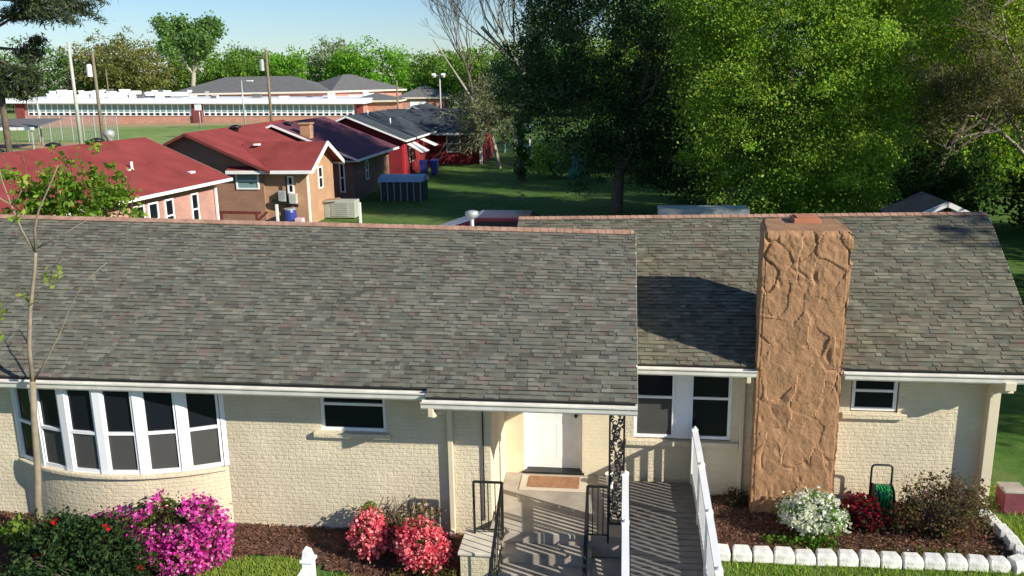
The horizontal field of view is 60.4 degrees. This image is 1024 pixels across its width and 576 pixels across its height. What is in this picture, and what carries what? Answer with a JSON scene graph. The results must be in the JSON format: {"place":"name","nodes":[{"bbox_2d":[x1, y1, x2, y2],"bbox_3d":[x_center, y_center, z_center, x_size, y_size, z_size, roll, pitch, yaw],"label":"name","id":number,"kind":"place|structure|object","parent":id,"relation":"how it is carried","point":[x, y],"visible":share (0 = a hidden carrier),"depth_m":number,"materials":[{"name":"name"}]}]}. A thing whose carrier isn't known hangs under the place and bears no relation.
{"place":"outdoors","nodes":[
{"label":"outdoors","id":0,"kind":"place"},
{"bbox_2d":[42,122,261,127],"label":"dirt track","id":1,"kind":"structure","parent":0,"point":[174,124],"depth_m":135.76,"materials":[{"name":"soil"}]},
{"bbox_2d":[0,106,462,152],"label":"playing field","id":2,"kind":"structure","parent":0,"point":[161,135],"depth_m":117.03,"materials":[{"name":"green plant"}]},
{"bbox_2d":[0,142,89,148],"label":"dirt infield","id":3,"kind":"object","parent":2,"relation":"attached to","point":[26,145],"visible":0.33,"depth_m":96.02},
{"bbox_2d":[0,118,62,148],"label":"dugout","id":4,"kind":"object","parent":3,"relation":"on","point":[29,124],"visible":0.74,"depth_m":91.79,"materials":[{"name":"grey"}]},
{"bbox_2d":[25,114,118,141],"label":"chain link fence","id":5,"kind":"object","parent":2,"relation":"on","point":[94,126],"visible":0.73,"depth_m":100.46,"materials":[{"name":"metal"}]},
{"bbox_2d":[67,42,82,143],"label":"tall pole","id":6,"kind":"object","parent":2,"relation":"on","point":[79,130],"visible":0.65,"depth_m":83.75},
{"bbox_2d":[86,51,104,141],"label":"utility pole","id":7,"kind":"object","parent":2,"relation":"on","point":[91,72],"visible":0.91,"depth_m":83.27,"materials":[{"name":"brown wood"}]},
{"bbox_2d":[68,26,180,93],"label":"distant tree","id":8,"kind":"object","parent":2,"relation":"on","point":[116,74],"visible":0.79,"depth_m":191.70,"materials":[{"name":"green plant"}]},
{"bbox_2d":[146,10,228,86],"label":"tall tree","id":9,"kind":"object","parent":2,"relation":"on","point":[196,42],"visible":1,"depth_m":159.20,"materials":[{"name":"green plant"}]},
{"bbox_2d":[185,39,282,86],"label":"distant tree","id":10,"kind":"object","parent":2,"relation":"on","point":[227,69],"visible":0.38,"depth_m":191.16,"materials":[{"name":"green plant"}]},
{"bbox_2d":[254,50,272,120],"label":"utility pole","id":11,"kind":"object","parent":2,"relation":"on","point":[261,64],"visible":0.9,"depth_m":96.16,"materials":[{"name":"wood"}]},
{"bbox_2d":[252,45,320,81],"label":"distant tree","id":12,"kind":"object","parent":2,"relation":"on","point":[297,64],"visible":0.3,"depth_m":192.41,"materials":[{"name":"green plant"}]},
{"bbox_2d":[318,35,422,93],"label":"distant tree","id":13,"kind":"object","parent":2,"relation":"on","point":[362,63],"visible":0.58,"depth_m":187.72,"materials":[{"name":"green plant"}]},
{"bbox_2d":[402,45,489,107],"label":"distant tree","id":14,"kind":"object","parent":2,"relation":"on","point":[425,73],"visible":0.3,"depth_m":174.57,"materials":[{"name":"green plant"}]},
{"bbox_2d":[0,0,1022,88],"label":"sky","id":15,"kind":"structure","parent":0,"point":[275,25],"materials":[{"name":"blue"}]},
{"bbox_2d":[0,84,1023,575],"bbox_3d":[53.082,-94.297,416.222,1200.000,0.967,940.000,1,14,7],"label":"lawn","id":16,"kind":"structure","parent":0,"point":[456,190],"depth_m":45.30,"materials":[{"name":"plant"}]},
{"bbox_2d":[0,35,87,110],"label":"distant tree","id":17,"kind":"object","parent":16,"relation":"on","point":[63,58],"visible":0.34,"depth_m":199.92,"materials":[{"name":"green plant"}]},
{"bbox_2d":[0,0,118,151],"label":"pine tree","id":18,"kind":"object","parent":16,"relation":"on","point":[22,84],"visible":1,"depth_m":43.69,"materials":[{"name":"green plant"}]},
{"bbox_2d":[0,105,147,217],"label":"tree","id":19,"kind":"object","parent":16,"relation":"on","point":[98,202],"visible":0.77,"depth_m":20.93,"materials":[{"name":"green plant"}]},
{"bbox_2d":[44,28,141,94],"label":"distant tree","id":20,"kind":"object","parent":16,"relation":"on","point":[69,86],"visible":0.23,"depth_m":201.78,"materials":[{"name":"green plant"}]},
{"bbox_2d":[0,130,232,219],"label":"red roof house","id":21,"kind":"structure","parent":16,"relation":"on","point":[171,183],"depth_m":33.94,"materials":[{"name":"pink brick"}]},
{"bbox_2d":[147,201,159,217],"bbox_3d":[-13.422,-2.572,33.025,0.050,1.300,0.600,2,14,14],"label":"window","id":22,"kind":"structure","parent":21,"relation":"in","point":[153,208],"depth_m":32.95,"materials":[{"name":"white paint"}]},
{"bbox_2d":[163,198,174,218],"bbox_3d":[-13.185,-2.798,33.944,0.050,1.300,0.550,2,14,14],"label":"window","id":23,"kind":"structure","parent":21,"relation":"in","point":[169,209],"depth_m":33.88,"materials":[{"name":"white paint"}]},
{"bbox_2d":[190,192,200,218],"bbox_3d":[-12.776,-3.186,35.520,0.050,1.300,0.500,2,14,14],"label":"window","id":24,"kind":"structure","parent":21,"relation":"in","point":[195,209],"depth_m":35.50,"materials":[{"name":"white paint"}]},
{"bbox_2d":[139,45,228,91],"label":"distant tree","id":25,"kind":"object","parent":16,"relation":"on","point":[184,72],"visible":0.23,"depth_m":198.52,"materials":[{"name":"green plant"}]},
{"bbox_2d":[5,89,373,124],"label":"school building","id":26,"kind":"structure","parent":16,"relation":"on","point":[126,106],"depth_m":140.00,"materials":[{"name":"brick"}]},
{"bbox_2d":[219,211,267,220],"bbox_3d":[-12.433,-2.873,38.540,3.733,1.060,0.100,1,14,7],"label":"deck railing","id":27,"kind":"object","parent":16,"relation":"on","point":[221,213],"visible":0.34,"depth_m":38.31,"materials":[{"name":"red wood"}]},
{"bbox_2d":[175,76,330,96],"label":"gymnasium","id":28,"kind":"structure","parent":16,"relation":"on","point":[291,86],"depth_m":155.54,"materials":[{"name":"brick"}]},
{"bbox_2d":[162,120,344,221],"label":"brick house","id":29,"kind":"structure","parent":16,"relation":"on","point":[257,162],"depth_m":40.52,"materials":[{"name":"brown brick"}]},
{"bbox_2d":[235,174,259,188],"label":"window","id":30,"kind":"structure","parent":29,"relation":"in","point":[243,181],"depth_m":40.27,"materials":[{"name":"glass"}]},
{"bbox_2d":[272,176,298,207],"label":"meter box","id":31,"kind":"object","parent":29,"relation":"attached to","point":[283,197],"visible":0.98,"depth_m":40.11,"materials":[{"name":"metal"}]},
{"bbox_2d":[298,546,316,575],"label":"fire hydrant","id":32,"kind":"object","parent":16,"relation":"on","point":[307,560],"visible":1,"depth_m":10.43,"materials":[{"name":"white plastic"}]},
{"bbox_2d":[265,117,398,198],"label":"maroon roof house","id":33,"kind":"structure","parent":16,"relation":"on","point":[361,170],"depth_m":50.07,"materials":[{"name":"brown brick"}]},
{"bbox_2d":[304,34,366,81],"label":"distant tree","id":34,"kind":"object","parent":16,"relation":"on","point":[329,50],"visible":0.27,"depth_m":195.42,"materials":[{"name":"green plant"}]},
{"bbox_2d":[322,197,358,217],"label":"condenser unit","id":35,"kind":"object","parent":16,"relation":"on","point":[339,208],"visible":0.94,"depth_m":42.36,"materials":[{"name":"paint"}]},
{"bbox_2d":[318,74,406,95],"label":"brick wing","id":36,"kind":"structure","parent":16,"relation":"on","point":[346,85],"depth_m":161.95,"materials":[{"name":"grey"}]},
{"bbox_2d":[358,93,406,111],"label":"brick porch building","id":37,"kind":"structure","parent":16,"relation":"on","point":[381,102],"depth_m":146.95,"materials":[{"name":"orange"}]},
{"bbox_2d":[335,110,438,173],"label":"red brick house","id":38,"kind":"structure","parent":16,"relation":"on","point":[410,139],"depth_m":59.81,"materials":[{"name":"brick"}]},
{"bbox_2d":[377,174,428,200],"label":"shed","id":39,"kind":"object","parent":16,"relation":"on","point":[403,187],"visible":1,"depth_m":47.95,"materials":[{"name":"metal"}]},
{"bbox_2d":[389,50,453,93],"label":"distant tree","id":40,"kind":"object","parent":16,"relation":"on","point":[417,55],"visible":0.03,"depth_m":195.63,"materials":[{"name":"green plant"}]},
{"bbox_2d":[398,85,451,108],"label":"brick annexe","id":41,"kind":"structure","parent":16,"relation":"on","point":[424,94],"depth_m":164.40,"materials":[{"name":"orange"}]},
{"bbox_2d":[386,103,497,163],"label":"red brick house","id":42,"kind":"structure","parent":16,"relation":"on","point":[445,137],"depth_m":67.95,"materials":[{"name":"brick"}]},
{"bbox_2d":[446,135,460,151],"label":"window","id":43,"kind":"structure","parent":42,"relation":"in","point":[450,138],"depth_m":67.53,"materials":[{"name":"glass"}]},
{"bbox_2d":[420,0,516,100],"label":"bare tree","id":44,"kind":"object","parent":16,"relation":"on","point":[460,54],"visible":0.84,"depth_m":73.85,"materials":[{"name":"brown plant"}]},
{"bbox_2d":[429,38,519,107],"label":"distant tree","id":45,"kind":"object","parent":16,"relation":"on","point":[478,63],"visible":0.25,"depth_m":163.11,"materials":[{"name":"green plant"}]},
{"bbox_2d":[433,39,534,167],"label":"twiggy tree","id":46,"kind":"object","parent":16,"relation":"on","point":[475,107],"visible":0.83,"depth_m":63.21,"materials":[{"name":"green plant"}]},
{"bbox_2d":[472,480,503,575],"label":"stair railing","id":47,"kind":"object","parent":16,"relation":"on","point":[498,527],"visible":1,"depth_m":12.06,"materials":[{"name":"black metal"}]},
{"bbox_2d":[440,210,539,226],"bbox_3d":[-1.314,-1.549,30.181,5.786,2.050,1.840,1,14,7],"label":"parked car","id":48,"kind":"object","parent":16,"relation":"on","point":[501,218],"visible":0.06,"depth_m":29.25,"materials":[{"name":"red paint"}]},
{"bbox_2d":[0,493,1012,575],"bbox_3d":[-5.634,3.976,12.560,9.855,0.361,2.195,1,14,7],"label":"mulch bed","id":49,"kind":"object","parent":16,"relation":"on","point":[344,559],"visible":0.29,"depth_m":12.74,"materials":[{"name":"wood"}]},
{"bbox_2d":[0,512,31,547],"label":"hosta plant","id":50,"kind":"object","parent":49,"relation":"on","point":[9,530],"visible":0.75,"depth_m":13.05,"materials":[{"name":"green plant"}]},
{"bbox_2d":[0,165,106,533],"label":"sapling","id":51,"kind":"object","parent":49,"relation":"on","point":[22,183],"visible":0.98,"depth_m":12.25,"materials":[{"name":"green plant"}]},
{"bbox_2d":[0,505,167,575],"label":"rose bush","id":52,"kind":"object","parent":49,"relation":"on","point":[68,556],"visible":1,"depth_m":11.70,"materials":[{"name":"green plant"}]},
{"bbox_2d":[88,488,238,575],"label":"azalea bush","id":53,"kind":"object","parent":49,"relation":"on","point":[187,539],"visible":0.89,"depth_m":12.21,"materials":[{"name":"pink plant"}]},
{"bbox_2d":[345,506,392,563],"bbox_3d":[-2.010,3.501,12.473,0.693,0.818,0.661,1,14,7],"label":"azalea bush","id":54,"kind":"object","parent":49,"relation":"on","point":[369,533],"visible":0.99,"depth_m":12.32,"materials":[{"name":"pink plant"}]},
{"bbox_2d":[378,494,447,543],"bbox_3d":[-1.476,3.410,12.609,1.137,0.824,0.717,1,14,7],"label":"brown shrub","id":55,"kind":"object","parent":49,"relation":"on","point":[396,519],"visible":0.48,"depth_m":12.63,"materials":[{"name":"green plant"}]},
{"bbox_2d":[380,560,460,575],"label":"bush","id":56,"kind":"object","parent":49,"relation":"on","point":[450,571],"visible":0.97,"depth_m":11.99,"materials":[{"name":"green plant"}]},
{"bbox_2d":[390,514,453,575],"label":"azalea bush","id":57,"kind":"object","parent":49,"relation":"on","point":[418,541],"visible":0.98,"depth_m":12.01,"materials":[{"name":"pink plant"}]},
{"bbox_2d":[0,210,1023,575],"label":"ranch house","id":58,"kind":"structure","parent":16,"relation":"on","point":[318,374],"depth_m":13.25,"materials":[{"name":"paint"}]},
{"bbox_2d":[10,388,229,474],"bbox_3d":[-5.938,2.008,13.033,3.445,1.360,0.582,1,14,7],"label":"bow window","id":59,"kind":"structure","parent":58,"relation":"in","point":[100,432],"depth_m":12.88,"materials":[{"name":"white plastic"}]},
{"bbox_2d":[320,398,386,431],"bbox_3d":[-2.296,1.676,12.750,0.980,0.820,0.070,1,14,7],"label":"window","id":60,"kind":"structure","parent":58,"relation":"in","point":[344,414],"depth_m":12.78,"materials":[{"name":"glass"}]},
{"bbox_2d":[519,475,587,492],"bbox_3d":[0.659,3.084,13.930,1.050,0.027,0.530,1,14,7],"label":"doormat","id":61,"kind":"object","parent":58,"relation":"on","point":[554,483],"visible":0.94,"depth_m":13.88,"materials":[{"name":"fabric"}]},
{"bbox_2d":[527,413,580,467],"bbox_3d":[0.671,1.936,14.182,0.880,2.075,0.100,1,14,7],"label":"door","id":62,"kind":"structure","parent":58,"relation":"in","point":[553,440],"depth_m":14.32,"materials":[{"name":"white paint"}]},
{"bbox_2d":[633,375,675,437],"bbox_3d":[2.241,1.662,13.816,0.640,1.440,0.070,1,14,7],"label":"window","id":63,"kind":"structure","parent":58,"relation":"in","point":[656,393],"depth_m":13.85,"materials":[{"name":"glass"}]},
{"bbox_2d":[689,376,732,439],"bbox_3d":[3.095,1.673,13.710,0.640,1.440,0.070,1,14,7],"label":"window","id":64,"kind":"structure","parent":58,"relation":"in","point":[710,397],"depth_m":13.74,"materials":[{"name":"glass"}]},
{"bbox_2d":[850,380,897,410],"bbox_3d":[5.501,1.434,13.344,0.660,0.880,0.070,1,14,7],"label":"window","id":65,"kind":"structure","parent":58,"relation":"in","point":[865,395],"depth_m":13.38,"materials":[{"name":"glass"}]},
{"bbox_2d":[430,0,596,181],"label":"bare tree","id":66,"kind":"object","parent":16,"relation":"on","point":[524,155],"visible":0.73,"depth_m":54.37,"materials":[{"name":"grey plant"}]},
{"bbox_2d":[485,35,570,112],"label":"distant tree","id":67,"kind":"object","parent":16,"relation":"on","point":[500,56],"visible":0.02,"depth_m":151.50,"materials":[{"name":"green plant"}]},
{"bbox_2d":[526,134,585,177],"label":"bush","id":68,"kind":"object","parent":16,"relation":"on","point":[545,154],"visible":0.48,"depth_m":57.42,"materials":[{"name":"green plant"}]},
{"bbox_2d":[532,28,637,113],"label":"distant tree","id":69,"kind":"object","parent":16,"relation":"on","point":[593,57],"visible":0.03,"depth_m":137.51,"materials":[{"name":"green plant"}]},
{"bbox_2d":[582,485,609,575],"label":"stair railing","id":70,"kind":"object","parent":16,"relation":"on","point":[585,545],"visible":1,"depth_m":11.97,"materials":[{"name":"black metal"}]},
{"bbox_2d":[182,484,1023,575],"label":"grass","id":71,"kind":"structure","parent":16,"relation":"on","point":[261,562],"depth_m":12.27,"materials":[{"name":"plant"}]},
{"bbox_2d":[479,0,738,212],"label":"magnolia tree","id":72,"kind":"object","parent":16,"relation":"on","point":[643,105],"visible":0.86,"depth_m":40.40,"materials":[{"name":"green plant"}]},
{"bbox_2d":[621,426,723,575],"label":"wheelchair ramp","id":73,"kind":"structure","parent":16,"relation":"on","point":[672,529],"depth_m":12.31,"materials":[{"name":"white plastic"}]},
{"bbox_2d":[661,159,718,200],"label":"bush","id":74,"kind":"object","parent":16,"relation":"on","point":[678,193],"visible":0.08,"depth_m":45.88,"materials":[{"name":"green plant"}]},
{"bbox_2d":[718,543,730,561],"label":"edging block","id":75,"kind":"object","parent":16,"relation":"on","point":[724,551],"depth_m":12.18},
{"bbox_2d":[732,544,751,561],"bbox_3d":[3.189,3.684,12.231,0.261,0.168,0.200,1,16,6],"label":"edging block","id":76,"kind":"object","parent":16,"relation":"on","point":[740,553],"depth_m":12.15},
{"bbox_2d":[717,154,766,205],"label":"bush","id":77,"kind":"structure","parent":16,"relation":"on","point":[727,191],"depth_m":44.02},
{"bbox_2d":[752,546,772,562],"bbox_3d":[3.468,3.691,12.201,0.266,0.167,0.200,-2,13,5],"label":"edging block","id":78,"kind":"object","parent":16,"relation":"on","point":[762,554],"depth_m":12.12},
{"bbox_2d":[773,546,794,564],"bbox_3d":[3.753,3.694,12.170,0.276,0.178,0.200,2,12,7],"label":"edging block","id":79,"kind":"object","parent":16,"relation":"on","point":[783,555],"depth_m":12.09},
{"bbox_2d":[557,0,1023,180],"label":"wood","id":80,"kind":"object","parent":16,"relation":"on","point":[973,130],"visible":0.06,"depth_m":50.72,"materials":[{"name":"green plant"}]},
{"bbox_2d":[794,549,815,565],"bbox_3d":[4.031,3.712,12.142,0.270,0.158,0.200,-1,12,5],"label":"edging block","id":81,"kind":"object","parent":16,"relation":"on","point":[806,556],"depth_m":12.06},
{"bbox_2d":[632,0,989,213],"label":"broadleaf tree","id":82,"kind":"object","parent":16,"relation":"on","point":[797,132],"visible":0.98,"depth_m":33.94,"materials":[{"name":"green plant"}]},
{"bbox_2d":[815,548,836,565],"bbox_3d":[4.312,3.703,12.108,0.268,0.172,0.200,-1,12,6],"label":"edging block","id":83,"kind":"object","parent":16,"relation":"on","point":[823,556],"depth_m":12.03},
{"bbox_2d":[837,549,858,566],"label":"edging block","id":84,"kind":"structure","parent":16,"relation":"on","point":[846,557],"depth_m":11.99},
{"bbox_2d":[710,495,1012,558],"bbox_3d":[4.958,3.520,13.039,4.351,0.047,1.843,1,14,7],"label":"mulch bed","id":85,"kind":"object","parent":16,"relation":"on","point":[881,535],"visible":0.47,"depth_m":12.70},
{"bbox_2d":[722,487,748,506],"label":"dark shrub","id":86,"kind":"object","parent":85,"relation":"on","point":[733,498],"visible":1,"depth_m":13.64,"materials":[{"name":"green plant"}]},
{"bbox_2d":[758,531,842,550],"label":"ground plant","id":87,"kind":"object","parent":85,"relation":"on","point":[810,543],"visible":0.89,"depth_m":12.47,"materials":[{"name":"green plant"}]},
{"bbox_2d":[772,485,851,546],"bbox_3d":[4.343,3.250,12.723,1.085,0.869,0.998,1,14,7],"label":"azalea bush","id":88,"kind":"object","parent":85,"relation":"on","point":[815,512],"visible":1,"depth_m":12.54,"materials":[{"name":"white plant"}]},
{"bbox_2d":[838,489,891,535],"bbox_3d":[5.156,3.314,12.878,0.681,0.642,0.807,-11,17,-37],"label":"azalea bush","id":89,"kind":"object","parent":85,"relation":"on","point":[865,514],"visible":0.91,"depth_m":12.81,"materials":[{"name":"red plant"}]},
{"bbox_2d":[869,464,894,518],"bbox_3d":[5.578,3.050,13.245,0.332,0.768,0.402,1,14,7],"label":"hose reel","id":90,"kind":"object","parent":85,"relation":"on","point":[883,493],"visible":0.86,"depth_m":13.16,"materials":[{"name":"green rubber"}]},
{"bbox_2d":[847,539,1002,557],"bbox_3d":[5.776,3.606,12.203,2.150,0.234,0.378,0,14,5],"label":"ground plant","id":91,"kind":"object","parent":85,"relation":"on","point":[963,554],"visible":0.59,"depth_m":12.19,"materials":[{"name":"green plant"}]},
{"bbox_2d":[883,468,1002,544],"bbox_3d":[6.255,3.155,12.619,1.722,1.040,1.074,1,14,7],"label":"brown shrub","id":92,"kind":"object","parent":85,"relation":"on","point":[944,515],"visible":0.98,"depth_m":12.62,"materials":[{"name":"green plant"}]},
{"bbox_2d":[815,120,913,196],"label":"bush","id":93,"kind":"object","parent":16,"relation":"on","point":[879,136],"visible":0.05,"depth_m":44.02,"materials":[{"name":"green plant"}]},
{"bbox_2d":[858,549,879,567],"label":"edging block","id":94,"kind":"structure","parent":16,"relation":"on","point":[870,558],"depth_m":11.96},
{"bbox_2d":[879,551,901,568],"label":"edging block","id":95,"kind":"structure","parent":16,"relation":"on","point":[890,559],"depth_m":11.94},
{"bbox_2d":[783,0,1023,174],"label":"broadleaf tree","id":96,"kind":"object","parent":16,"relation":"on","point":[1011,9],"visible":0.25,"depth_m":41.50,"materials":[{"name":"green plant"}]},
{"bbox_2d":[901,552,923,569],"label":"edging block","id":97,"kind":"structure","parent":16,"relation":"on","point":[910,560],"depth_m":11.91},
{"bbox_2d":[879,124,978,191],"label":"bush","id":98,"kind":"object","parent":16,"relation":"on","point":[933,146],"visible":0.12,"depth_m":46.59,"materials":[{"name":"green plant"}]},
{"bbox_2d":[922,552,945,570],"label":"edging block","id":99,"kind":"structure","parent":16,"relation":"on","point":[936,561],"depth_m":11.88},
{"bbox_2d":[879,155,996,215],"bbox_3d":[18.445,-4.119,37.994,5.206,3.173,3.672,1,14,7],"label":"bush","id":100,"kind":"object","parent":16,"relation":"on","point":[957,186],"visible":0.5,"depth_m":37.74,"materials":[{"name":"green plant"}]},
{"bbox_2d":[876,127,1015,211],"bbox_3d":[19.441,-5.018,39.215,5.907,4.309,3.802,1,14,7],"label":"bush","id":101,"kind":"object","parent":16,"relation":"on","point":[986,176],"visible":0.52,"depth_m":38.95,"materials":[{"name":"green plant"}]},
{"bbox_2d":[886,0,1023,156],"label":"bare limbed tree","id":102,"kind":"object","parent":16,"relation":"on","point":[1009,85],"visible":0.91,"depth_m":37.91,"materials":[{"name":"green plant"}]},
{"bbox_2d":[943,553,967,570],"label":"edging block","id":103,"kind":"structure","parent":16,"relation":"on","point":[957,561],"depth_m":11.85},
{"bbox_2d":[966,554,988,572],"bbox_3d":[6.289,3.720,11.916,0.254,0.164,0.200,3,13,10],"label":"edging block","id":104,"kind":"object","parent":16,"relation":"on","point":[976,561],"depth_m":11.84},
{"bbox_2d":[954,117,1023,193],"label":"bush","id":105,"kind":"object","parent":16,"relation":"on","point":[1008,157],"visible":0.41,"depth_m":45.66,"materials":[{"name":"green plant"}]},
{"bbox_2d":[987,555,1010,572],"bbox_3d":[6.567,3.729,11.890,0.257,0.158,0.200,0,14,7],"label":"edging block","id":106,"kind":"object","parent":16,"relation":"on","point":[996,563],"depth_m":11.81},
{"bbox_2d":[978,159,1023,230],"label":"bush","id":107,"kind":"object","parent":16,"relation":"on","point":[1020,211],"visible":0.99,"depth_m":36.03,"materials":[{"name":"green plant"}]},
{"bbox_2d":[993,523,1013,539],"bbox_3d":[7.075,3.517,12.669,0.200,0.168,0.274,2,15,5],"label":"edging block","id":108,"kind":"object","parent":16,"relation":"on","point":[1003,530],"depth_m":12.60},
{"bbox_2d":[995,481,1023,514],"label":"brick pedestal","id":109,"kind":"object","parent":16,"relation":"on","point":[1010,496],"visible":0.99,"depth_m":13.35,"materials":[{"name":"brick"}]},
{"bbox_2d":[1003,535,1022,549],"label":"edging block","id":110,"kind":"object","parent":16,"relation":"on","point":[1010,541],"depth_m":12.34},
{"bbox_2d":[1007,553,1023,574],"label":"edging block","id":111,"kind":"object","parent":16,"relation":"on","point":[1016,561],"depth_m":11.80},
{"bbox_2d":[657,205,749,214],"bbox_3d":[6.112,-1.413,28.384,2.820,2.400,0.900,1,14,7],"label":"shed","id":112,"kind":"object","parent":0,"point":[696,209],"visible":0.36,"depth_m":27.80,"materials":[{"name":"metal"}]},
{"bbox_2d":[879,192,992,222],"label":"gabled house","id":113,"kind":"structure","parent":0,"point":[921,202],"depth_m":29.76,"materials":[{"name":"white"}]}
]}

